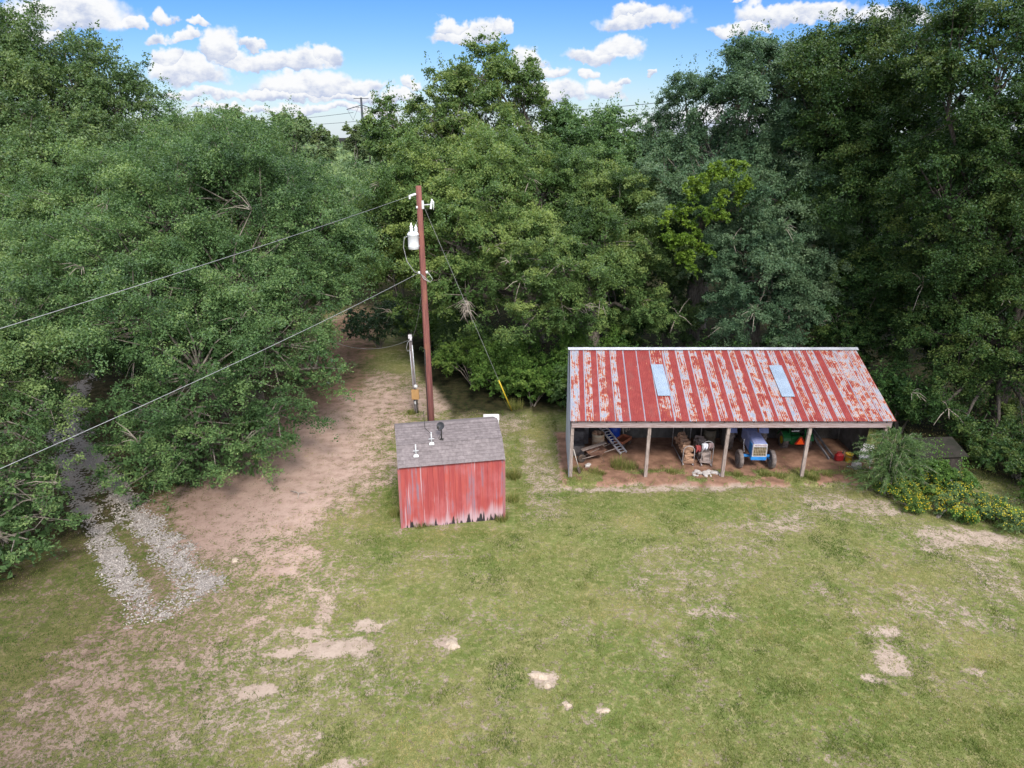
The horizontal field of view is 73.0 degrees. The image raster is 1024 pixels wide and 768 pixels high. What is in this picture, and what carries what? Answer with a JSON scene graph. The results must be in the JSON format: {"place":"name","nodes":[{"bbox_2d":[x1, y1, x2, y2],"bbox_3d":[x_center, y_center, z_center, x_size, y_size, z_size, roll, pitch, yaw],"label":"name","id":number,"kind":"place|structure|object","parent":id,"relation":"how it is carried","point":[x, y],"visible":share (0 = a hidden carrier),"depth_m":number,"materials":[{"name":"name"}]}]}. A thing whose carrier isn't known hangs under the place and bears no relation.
{"place":"outdoors","nodes":[
{"label":"outdoors","id":0,"kind":"place"},
{"bbox_2d":[26,363,228,619],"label":"driveway","id":1,"kind":"structure","parent":0,"point":[85,507],"depth_m":26.06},
{"bbox_2d":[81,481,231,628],"bbox_3d":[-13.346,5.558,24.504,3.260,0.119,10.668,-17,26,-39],"label":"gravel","id":2,"kind":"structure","parent":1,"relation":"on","point":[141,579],"depth_m":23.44,"materials":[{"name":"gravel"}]},
{"bbox_2d":[0,0,1021,137],"label":"sky","id":3,"kind":"structure","parent":0,"point":[320,55],"materials":[{"name":"blue"}]},
{"bbox_2d":[0,138,1023,767],"bbox_3d":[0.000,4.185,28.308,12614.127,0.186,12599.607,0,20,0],"label":"ground","id":4,"kind":"structure","parent":0,"point":[378,380],"depth_m":21.01,"materials":[{"name":"plant"}]},
{"bbox_2d":[0,172,123,579],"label":"live oak","id":5,"kind":"object","parent":4,"relation":"on","point":[20,342],"visible":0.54,"depth_m":24.67,"materials":[{"name":"green plant"}]},
{"bbox_2d":[0,0,210,352],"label":"live oak","id":6,"kind":"object","parent":4,"relation":"on","point":[32,74],"visible":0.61,"depth_m":37.42,"materials":[{"name":"green plant"}]},
{"bbox_2d":[86,319,161,377],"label":"bush","id":7,"kind":"object","parent":4,"relation":"on","point":[110,359],"visible":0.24,"depth_m":40.16,"materials":[{"name":"green plant"}]},
{"bbox_2d":[110,209,230,363],"bbox_3d":[-19.894,-5.573,40.687,6.291,10.638,7.374,1,20,2],"label":"oak","id":8,"kind":"object","parent":4,"relation":"on","point":[170,278],"depth_m":39.26,"materials":[{"name":"green plant"}]},
{"bbox_2d":[0,77,398,509],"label":"live oak","id":9,"kind":"object","parent":4,"relation":"on","point":[277,203],"visible":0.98,"depth_m":28.41,"materials":[{"name":"green plant"}]},
{"bbox_2d":[220,104,244,133],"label":"pine tree","id":10,"kind":"object","parent":4,"relation":"on","point":[239,108],"visible":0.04,"depth_m":109.93,"materials":[{"name":"plant"}]},
{"bbox_2d":[260,107,307,148],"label":"pine tree","id":11,"kind":"object","parent":4,"relation":"on","point":[283,114],"visible":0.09,"depth_m":101.25,"materials":[{"name":"plant"}]},
{"bbox_2d":[274,121,310,167],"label":"pine tree","id":12,"kind":"object","parent":4,"relation":"on","point":[302,138],"visible":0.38,"depth_m":97.13,"materials":[{"name":"plant"}]},
{"bbox_2d":[290,110,329,167],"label":"pine tree","id":13,"kind":"object","parent":4,"relation":"on","point":[302,118],"visible":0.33,"depth_m":109.91,"materials":[{"name":"plant"}]},
{"bbox_2d":[306,124,336,163],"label":"pine tree","id":14,"kind":"object","parent":4,"relation":"on","point":[314,137],"visible":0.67,"depth_m":120.17,"materials":[{"name":"plant"}]},
{"bbox_2d":[319,135,338,162],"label":"pine tree","id":15,"kind":"object","parent":4,"relation":"on","point":[335,143],"visible":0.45,"depth_m":164.81,"materials":[{"name":"plant"}]},
{"bbox_2d":[325,274,365,301],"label":"bush","id":16,"kind":"object","parent":4,"relation":"on","point":[359,289],"visible":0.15,"depth_m":58.40,"materials":[{"name":"green plant"}]},
{"bbox_2d":[341,121,371,167],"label":"pine tree","id":17,"kind":"object","parent":4,"relation":"on","point":[353,138],"visible":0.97,"depth_m":141.01,"materials":[{"name":"plant"}]},
{"bbox_2d":[347,97,373,146],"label":"pylon","id":18,"kind":"object","parent":4,"relation":"on","point":[361,104],"visible":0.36,"depth_m":398.86,"materials":[{"name":"metal"}]},
{"bbox_2d":[351,131,376,163],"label":"pine tree","id":19,"kind":"object","parent":4,"relation":"on","point":[363,157],"visible":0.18,"depth_m":150.27,"materials":[{"name":"plant"}]},
{"bbox_2d":[339,293,411,348],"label":"bush","id":20,"kind":"object","parent":4,"relation":"on","point":[372,323],"visible":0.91,"depth_m":45.90,"materials":[{"name":"green plant"}]},
{"bbox_2d":[352,203,407,303],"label":"oak","id":21,"kind":"object","parent":4,"relation":"on","point":[394,289],"visible":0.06,"depth_m":55.66,"materials":[{"name":"green plant"}]},
{"bbox_2d":[389,505,399,517],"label":"weed tuft","id":22,"kind":"object","parent":4,"relation":"on","point":[396,511],"visible":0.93,"depth_m":26.15,"materials":[{"name":"green plant"}]},
{"bbox_2d":[406,334,418,412],"bbox_3d":[-5.018,-0.363,35.099,0.535,4.423,0.335,0,20,0],"label":"meter pole","id":23,"kind":"object","parent":4,"relation":"on","point":[415,394],"visible":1,"depth_m":35.12,"materials":[{"name":"metal"}]},
{"bbox_2d":[403,186,433,420],"bbox_3d":[-3.922,-2.447,30.448,1.192,12.083,0.754,-14,24,-34],"label":"utility pole","id":24,"kind":"object","parent":4,"relation":"on","point":[416,240],"visible":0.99,"depth_m":29.76,"materials":[{"name":"brown wood"}]},
{"bbox_2d":[0,196,408,328],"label":"power line","id":25,"kind":"object","parent":24,"relation":"attached to","point":[185,270],"visible":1,"depth_m":15.79,"materials":[{"name":"metal"}]},
{"bbox_2d":[0,273,417,468],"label":"service wire","id":26,"kind":"object","parent":24,"relation":"attached to","point":[188,384],"visible":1,"depth_m":18.88,"materials":[{"name":"metal"}]},
{"bbox_2d":[424,207,498,379],"bbox_3d":[-1.911,-3.166,32.325,0.019,10.739,5.330,18,26,41],"label":"guy wire","id":27,"kind":"object","parent":24,"relation":"attached to","point":[461,293],"visible":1,"depth_m":31.43,"materials":[{"name":"metal"}]},
{"bbox_2d":[459,300,477,319],"bbox_3d":[-2.103,-3.428,32.104,1.117,1.039,0.798,0,20,0],"label":"twig tangle","id":28,"kind":"object","parent":27,"relation":"attached to","point":[467,304],"visible":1,"depth_m":32.05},
{"bbox_2d":[393,306,465,346],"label":"bush","id":29,"kind":"object","parent":4,"relation":"on","point":[403,330],"visible":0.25,"depth_m":45.90,"materials":[{"name":"green plant"}]},
{"bbox_2d":[394,417,504,528],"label":"garden shed","id":30,"kind":"structure","parent":4,"relation":"on","point":[458,471],"depth_m":25.15,"materials":[{"name":"red"}]},
{"bbox_2d":[437,422,443,439],"bbox_3d":[-2.586,1.749,24.813,0.290,0.714,0.520,3,20,9],"label":"satellite dish","id":31,"kind":"object","parent":30,"relation":"on","point":[440,426],"visible":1,"depth_m":24.87,"materials":[{"name":"grey metal"}]},
{"bbox_2d":[419,301,482,346],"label":"bush","id":32,"kind":"object","parent":4,"relation":"on","point":[456,313],"visible":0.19,"depth_m":45.47,"materials":[{"name":"green plant"}]},
{"bbox_2d":[416,225,486,323],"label":"oak","id":33,"kind":"object","parent":4,"relation":"on","point":[475,307],"visible":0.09,"depth_m":46.35,"materials":[{"name":"green plant"}]},
{"bbox_2d":[445,639,459,649],"bbox_3d":[-1.681,7.314,19.488,0.368,0.089,0.498,-10,22,-25],"label":"sand mound","id":34,"kind":"object","parent":4,"relation":"on","point":[452,643],"visible":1,"depth_m":19.44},
{"bbox_2d":[419,305,501,370],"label":"bush","id":35,"kind":"object","parent":4,"relation":"on","point":[446,326],"visible":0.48,"depth_m":41.66,"materials":[{"name":"green plant"}]},
{"bbox_2d":[414,194,509,311],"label":"oak","id":36,"kind":"object","parent":4,"relation":"on","point":[503,272],"visible":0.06,"depth_m":50.50,"materials":[{"name":"green plant"}]},
{"bbox_2d":[356,26,568,343],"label":"tall oak","id":37,"kind":"object","parent":4,"relation":"on","point":[461,80],"visible":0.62,"depth_m":41.34,"materials":[{"name":"green plant"}]},
{"bbox_2d":[324,111,603,373],"bbox_3d":[-3.209,-7.736,40.084,16.922,15.142,11.632,0,20,0],"label":"live oak","id":38,"kind":"object","parent":4,"relation":"on","point":[476,166],"visible":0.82,"depth_m":37.45,"materials":[{"name":"green plant"}]},
{"bbox_2d":[431,326,511,384],"bbox_3d":[-2.204,-1.322,39.057,4.657,3.416,4.060,5,20,15],"label":"bush","id":39,"kind":"object","parent":4,"relation":"on","point":[441,356],"visible":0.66,"depth_m":38.90,"materials":[{"name":"green plant"}]},
{"bbox_2d":[493,509,510,522],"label":"weed tuft","id":40,"kind":"object","parent":4,"relation":"on","point":[502,519],"visible":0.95,"depth_m":25.77,"materials":[{"name":"green plant"}]},
{"bbox_2d":[466,339,542,398],"bbox_3d":[-0.475,-0.695,37.494,4.279,3.326,3.476,0,20,0],"label":"bush","id":41,"kind":"object","parent":4,"relation":"on","point":[481,366],"visible":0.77,"depth_m":37.00,"materials":[{"name":"green plant"}]},
{"bbox_2d":[0,410,1023,767],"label":"grass","id":42,"kind":"structure","parent":4,"relation":"on","point":[774,686],"depth_m":19.43,"materials":[{"name":"plant"}]},
{"bbox_2d":[506,492,519,502],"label":"weed tuft","id":43,"kind":"object","parent":4,"relation":"on","point":[513,498],"visible":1,"depth_m":27.25,"materials":[{"name":"green plant"}]},
{"bbox_2d":[95,141,932,245],"bbox_3d":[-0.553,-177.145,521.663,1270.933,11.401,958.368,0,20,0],"label":"woodland","id":44,"kind":"object","parent":4,"relation":"on","point":[342,156],"visible":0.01,"depth_m":145.00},
{"bbox_2d":[503,395,524,409],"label":"weed tuft","id":45,"kind":"object","parent":4,"relation":"on","point":[517,405],"visible":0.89,"depth_m":36.52,"materials":[{"name":"green plant"}]},
{"bbox_2d":[506,466,522,480],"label":"weed tuft","id":46,"kind":"object","parent":4,"relation":"on","point":[511,475],"visible":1,"depth_m":29.02,"materials":[{"name":"green plant"}]},
{"bbox_2d":[483,321,546,386],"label":"bush","id":47,"kind":"object","parent":4,"relation":"on","point":[521,344],"visible":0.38,"depth_m":38.54,"materials":[{"name":"green plant"}]},
{"bbox_2d":[502,349,567,409],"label":"bush","id":48,"kind":"object","parent":4,"relation":"on","point":[539,381],"visible":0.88,"depth_m":35.94,"materials":[{"name":"green plant"}]},
{"bbox_2d":[527,671,549,679],"bbox_3d":[0.703,7.708,18.364,0.647,0.084,0.308,5,20,14],"label":"sand mound","id":49,"kind":"object","parent":4,"relation":"on","point":[540,675],"visible":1,"depth_m":18.31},
{"bbox_2d":[530,312,594,400],"bbox_3d":[2.891,-1.429,37.773,3.856,5.158,3.769,0,20,0],"label":"bush","id":50,"kind":"object","parent":4,"relation":"on","point":[561,351],"visible":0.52,"depth_m":37.20,"materials":[{"name":"green plant"}]},
{"bbox_2d":[546,334,605,406],"bbox_3d":[3.344,-0.647,36.115,3.496,4.195,3.324,6,20,15],"label":"bush","id":51,"kind":"object","parent":4,"relation":"on","point":[558,395],"visible":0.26,"depth_m":35.78,"materials":[{"name":"green plant"}]},
{"bbox_2d":[570,424,584,441],"bbox_3d":[2.950,2.393,31.872,0.779,0.827,0.876,2,20,6],"label":"storage crate","id":52,"kind":"object","parent":4,"relation":"on","point":[578,434],"visible":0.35,"depth_m":31.44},
{"bbox_2d":[573,441,584,455],"bbox_3d":[2.950,2.894,30.989,0.569,0.477,0.569,-1,20,-2],"label":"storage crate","id":53,"kind":"object","parent":4,"relation":"on","point":[578,446],"visible":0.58,"depth_m":30.78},
{"bbox_2d":[483,134,689,349],"bbox_3d":[3.896,-6.200,37.612,10.937,13.917,11.501,0,20,0],"label":"live oak","id":54,"kind":"object","parent":4,"relation":"on","point":[601,214],"visible":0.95,"depth_m":35.35,"materials":[{"name":"green plant"}]},
{"bbox_2d":[584,428,588,443],"bbox_3d":[3.300,2.184,32.010,0.466,1.127,0.466,-3,20,-9],"label":"storage crate","id":55,"kind":"object","parent":4,"relation":"on","point":[586,433],"visible":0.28,"depth_m":31.89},
{"bbox_2d":[577,443,615,462],"bbox_3d":[3.641,3.067,30.262,1.667,0.646,0.701,-6,21,-17],"label":"wheelbarrow","id":56,"kind":"object","parent":4,"relation":"on","point":[595,451],"visible":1,"depth_m":30.11,"materials":[{"name":"brown wood"}]},
{"bbox_2d":[581,441,606,450],"bbox_3d":[3.570,2.716,30.209,1.172,0.230,0.200,-7,21,-18],"label":"plank","id":57,"kind":"object","parent":56,"relation":"on","point":[593,446],"visible":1,"depth_m":30.19,"materials":[{"name":"brown wood"}]},
{"bbox_2d":[592,431,604,445],"bbox_3d":[3.860,2.626,31.053,0.590,0.920,0.586,0,20,0],"label":"steel drum","id":58,"kind":"object","parent":4,"relation":"on","point":[596,439],"visible":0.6,"depth_m":30.76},
{"bbox_2d":[528,89,676,337],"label":"oak","id":59,"kind":"object","parent":4,"relation":"on","point":[601,129],"visible":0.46,"depth_m":42.04,"materials":[{"name":"green plant"}]},
{"bbox_2d":[581,323,636,346],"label":"bush","id":60,"kind":"object","parent":4,"relation":"on","point":[611,341],"visible":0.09,"depth_m":36.70,"materials":[{"name":"green plant"}]},
{"bbox_2d":[562,223,658,346],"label":"oak","id":61,"kind":"object","parent":4,"relation":"on","point":[616,297],"visible":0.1,"depth_m":40.58,"materials":[{"name":"green plant"}]},
{"bbox_2d":[599,428,626,453],"bbox_3d":[4.475,2.393,31.421,0.432,1.105,1.777,-15,24,-35],"label":"ladder","id":62,"kind":"object","parent":4,"relation":"on","point":[615,438],"visible":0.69,"depth_m":31.29,"materials":[{"name":"metal"}]},
{"bbox_2d":[607,428,620,443],"bbox_3d":[4.720,2.272,32.041,0.600,0.920,0.596,0,20,0],"label":"plastic drum","id":63,"kind":"object","parent":4,"relation":"on","point":[615,432],"visible":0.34,"depth_m":31.78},
{"bbox_2d":[609,451,629,470],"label":"weed tuft","id":64,"kind":"object","parent":4,"relation":"on","point":[615,464],"visible":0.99,"depth_m":29.72,"materials":[{"name":"green plant"}]},
{"bbox_2d":[612,434,631,447],"bbox_3d":[4.916,2.708,31.549,0.465,0.432,1.389,15,24,35],"label":"wheelbarrow","id":65,"kind":"object","parent":4,"relation":"on","point":[623,439],"visible":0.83,"depth_m":31.79,"materials":[{"name":"red paint"}]},
{"bbox_2d":[625,460,638,470],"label":"weed tuft","id":66,"kind":"object","parent":4,"relation":"on","point":[632,464],"visible":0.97,"depth_m":29.62,"materials":[{"name":"green plant"}]},
{"bbox_2d":[614,331,674,346],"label":"bush","id":67,"kind":"object","parent":4,"relation":"on","point":[615,344],"visible":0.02,"depth_m":35.44,"materials":[{"name":"green plant"}]},
{"bbox_2d":[614,218,710,346],"bbox_3d":[9.771,-5.379,41.375,5.561,9.783,7.699,16,25,38],"label":"oak","id":68,"kind":"object","parent":4,"relation":"on","point":[675,287],"visible":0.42,"depth_m":39.82,"materials":[{"name":"green plant"}]},
{"bbox_2d":[672,428,694,465],"bbox_3d":[7.580,2.561,30.573,0.513,1.367,2.100,0,20,0],"label":"firewood rack","id":69,"kind":"object","parent":4,"relation":"on","point":[683,450],"visible":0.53,"depth_m":29.83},
{"bbox_2d":[690,428,713,466],"bbox_3d":[8.360,2.581,30.516,0.513,1.367,2.100,0,20,0],"label":"firewood rack","id":70,"kind":"object","parent":4,"relation":"on","point":[702,450],"visible":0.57,"depth_m":29.72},
{"bbox_2d":[634,112,777,329],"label":"oak","id":71,"kind":"object","parent":4,"relation":"on","point":[704,289],"visible":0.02,"depth_m":47.14,"materials":[{"name":"green plant"}]},
{"bbox_2d":[703,428,716,448],"bbox_3d":[9.000,2.459,31.577,0.590,0.880,0.584,0,20,0],"label":"oil drum","id":72,"kind":"object","parent":4,"relation":"on","point":[709,434],"visible":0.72,"depth_m":31.34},
{"bbox_2d":[687,324,751,346],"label":"bush","id":73,"kind":"object","parent":4,"relation":"on","point":[708,341],"visible":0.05,"depth_m":36.36,"materials":[{"name":"green plant"}]},
{"bbox_2d":[566,347,895,477],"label":"pole barn","id":74,"kind":"structure","parent":4,"relation":"on","point":[648,393],"depth_m":29.23,"materials":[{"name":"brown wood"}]},
{"bbox_2d":[610,11,860,346],"bbox_3d":[12.380,-9.864,38.869,13.674,19.969,10.882,9,21,23],"label":"oak","id":75,"kind":"object","parent":4,"relation":"on","point":[748,91],"visible":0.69,"depth_m":36.63,"materials":[{"name":"green plant"}]},
{"bbox_2d":[657,159,755,279],"bbox_3d":[9.516,-8.085,34.138,4.685,5.760,2.004,0,20,0],"label":"climbing vine","id":76,"kind":"object","parent":75,"relation":"on","point":[715,170],"visible":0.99,"depth_m":34.01,"materials":[{"name":"green plant"}]},
{"bbox_2d":[719,428,776,468],"bbox_3d":[10.463,2.269,30.576,1.800,1.987,3.248,1,20,2],"label":"farm tractor","id":77,"kind":"object","parent":4,"relation":"on","point":[753,441],"visible":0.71,"depth_m":29.62,"materials":[{"name":"blue metal"}]},
{"bbox_2d":[759,469,771,476],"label":"weed tuft","id":78,"kind":"object","parent":4,"relation":"on","point":[766,472],"visible":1,"depth_m":29.01,"materials":[{"name":"green plant"}]},
{"bbox_2d":[673,213,883,346],"bbox_3d":[14.229,-3.982,36.884,10.702,10.232,7.714,0,20,0],"label":"oak","id":79,"kind":"object","parent":4,"relation":"on","point":[793,260],"visible":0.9,"depth_m":35.05,"materials":[{"name":"green plant"}]},
{"bbox_2d":[755,326,821,346],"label":"bush","id":80,"kind":"object","parent":4,"relation":"on","point":[767,340],"visible":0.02,"depth_m":35.70,"materials":[{"name":"green plant"}]},
{"bbox_2d":[776,428,813,447],"bbox_3d":[12.920,2.083,31.983,1.360,1.365,1.833,0,20,0],"label":"garden tractor","id":81,"kind":"object","parent":4,"relation":"on","point":[788,436],"visible":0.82,"depth_m":31.36,"materials":[{"name":"green metal"}]},
{"bbox_2d":[759,140,864,322],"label":"oak","id":82,"kind":"object","parent":4,"relation":"on","point":[779,171],"visible":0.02,"depth_m":48.19,"materials":[{"name":"green plant"}]},
{"bbox_2d":[805,470,821,480],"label":"weed tuft","id":83,"kind":"object","parent":4,"relation":"on","point":[812,477],"visible":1,"depth_m":28.66,"materials":[{"name":"green plant"}]},
{"bbox_2d":[813,434,829,459],"bbox_3d":[13.750,2.603,31.177,0.060,0.903,1.928,-4,20,-11],"label":"timber","id":84,"kind":"object","parent":4,"relation":"on","point":[822,449],"visible":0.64,"depth_m":30.87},
{"bbox_2d":[812,428,833,458],"bbox_3d":[14.000,2.618,31.209,0.060,0.854,2.071,-4,20,-11],"label":"timber","id":85,"kind":"object","parent":4,"relation":"on","point":[822,442],"visible":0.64,"depth_m":31.14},
{"bbox_2d":[834,450,844,460],"bbox_3d":[14.335,3.133,30.281,0.391,0.486,0.240,-3,20,-9],"label":"fuel can","id":86,"kind":"object","parent":4,"relation":"on","point":[839,456],"visible":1,"depth_m":30.20,"materials":[{"name":"red plastic"}]},
{"bbox_2d":[845,452,853,462],"bbox_3d":[14.700,3.214,30.196,0.332,0.390,0.341,0,20,0],"label":"bucket","id":87,"kind":"object","parent":4,"relation":"on","point":[848,456],"visible":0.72,"depth_m":30.12,"materials":[{"name":"yellow plastic"}]},
{"bbox_2d":[798,237,919,371],"bbox_3d":[18.181,-3.180,36.383,5.720,8.958,4.880,-3,20,-9],"label":"oak","id":88,"kind":"object","parent":4,"relation":"on","point":[846,334],"visible":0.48,"depth_m":35.25,"materials":[{"name":"green plant"}]},
{"bbox_2d":[774,0,987,376],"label":"oak","id":89,"kind":"object","parent":4,"relation":"on","point":[875,99],"visible":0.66,"depth_m":33.52,"materials":[{"name":"green plant"}]},
{"bbox_2d":[841,426,938,497],"bbox_3d":[15.088,3.039,27.361,3.650,2.774,3.224,8,21,22],"label":"feathery shrub","id":90,"kind":"object","parent":4,"relation":"on","point":[896,452],"visible":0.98,"depth_m":27.16,"materials":[{"name":"green plant"}]},
{"bbox_2d":[870,465,923,500],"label":"flowering bush","id":91,"kind":"object","parent":4,"relation":"on","point":[896,490],"visible":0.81,"depth_m":27.09,"materials":[{"name":"green plant"}]},
{"bbox_2d":[869,358,944,433],"bbox_3d":[18.567,0.472,33.015,3.628,4.087,4.142,10,22,26],"label":"bush","id":92,"kind":"object","parent":4,"relation":"on","point":[892,388],"visible":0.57,"depth_m":32.24,"materials":[{"name":"green plant"}]},
{"bbox_2d":[895,478,938,514],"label":"flowering bush","id":93,"kind":"object","parent":4,"relation":"on","point":[916,502],"visible":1,"depth_m":26.14,"materials":[{"name":"green plant"}]},
{"bbox_2d":[830,95,1014,341],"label":"oak","id":94,"kind":"object","parent":4,"relation":"on","point":[942,218],"visible":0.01,"depth_m":43.48,"materials":[{"name":"green plant"}]},
{"bbox_2d":[909,455,940,489],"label":"flowering bush","id":95,"kind":"object","parent":4,"relation":"on","point":[932,484],"visible":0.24,"depth_m":27.50,"materials":[{"name":"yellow plant"}]},
{"bbox_2d":[911,466,955,501],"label":"flowering bush","id":96,"kind":"object","parent":4,"relation":"on","point":[937,492],"visible":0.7,"depth_m":27.01,"materials":[{"name":"green plant"}]},
{"bbox_2d":[902,437,968,472],"bbox_3d":[17.901,3.105,29.438,2.264,1.306,1.222,-1,20,-4],"label":"lean to shed","id":97,"kind":"object","parent":4,"relation":"on","point":[953,445],"visible":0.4,"depth_m":29.14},
{"bbox_2d":[904,435,982,492],"bbox_3d":[16.852,3.270,27.520,3.236,2.500,1.853,6,21,17],"label":"bush","id":98,"kind":"object","parent":4,"relation":"on","point":[944,464],"visible":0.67,"depth_m":27.20,"materials":[{"name":"green plant"}]},
{"bbox_2d":[867,0,1023,466],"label":"elm","id":99,"kind":"object","parent":4,"relation":"on","point":[997,359],"visible":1,"depth_m":29.37,"materials":[{"name":"green plant"}]},
{"bbox_2d":[929,484,966,519],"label":"flowering bush","id":100,"kind":"object","parent":4,"relation":"on","point":[944,501],"visible":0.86,"depth_m":25.90,"materials":[{"name":"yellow plant"}]},
{"bbox_2d":[873,228,1023,396],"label":"oak","id":101,"kind":"object","parent":4,"relation":"on","point":[927,347],"visible":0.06,"depth_m":34.82,"materials":[{"name":"green plant"}]},
{"bbox_2d":[942,463,980,503],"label":"flowering bush","id":102,"kind":"object","parent":4,"relation":"on","point":[956,485],"visible":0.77,"depth_m":26.60,"materials":[{"name":"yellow plant"}]},
{"bbox_2d":[946,493,983,525],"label":"flowering bush","id":103,"kind":"object","parent":4,"relation":"on","point":[971,515],"visible":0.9,"depth_m":25.27,"materials":[{"name":"green plant"}]},
{"bbox_2d":[973,485,1016,520],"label":"flowering bush","id":104,"kind":"object","parent":4,"relation":"on","point":[982,496],"visible":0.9,"depth_m":25.55,"materials":[{"name":"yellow plant"}]},
{"bbox_2d":[967,427,1023,479],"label":"bush","id":105,"kind":"object","parent":4,"relation":"on","point":[1013,462],"visible":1,"depth_m":28.59,"materials":[{"name":"green plant"}]},
{"bbox_2d":[975,492,1023,529],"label":"flowering bush","id":106,"kind":"object","parent":4,"relation":"on","point":[1012,509],"visible":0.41,"depth_m":25.39,"materials":[{"name":"green plant"}]},
{"bbox_2d":[977,493,1023,534],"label":"flowering bush","id":107,"kind":"object","parent":4,"relation":"on","point":[1012,522],"visible":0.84,"depth_m":24.77,"materials":[{"name":"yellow plant"}]},
{"bbox_2d":[1016,472,1023,500],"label":"bush","id":108,"kind":"object","parent":4,"relation":"on","point":[1021,482],"visible":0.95,"depth_m":26.65,"materials":[{"name":"green plant"}]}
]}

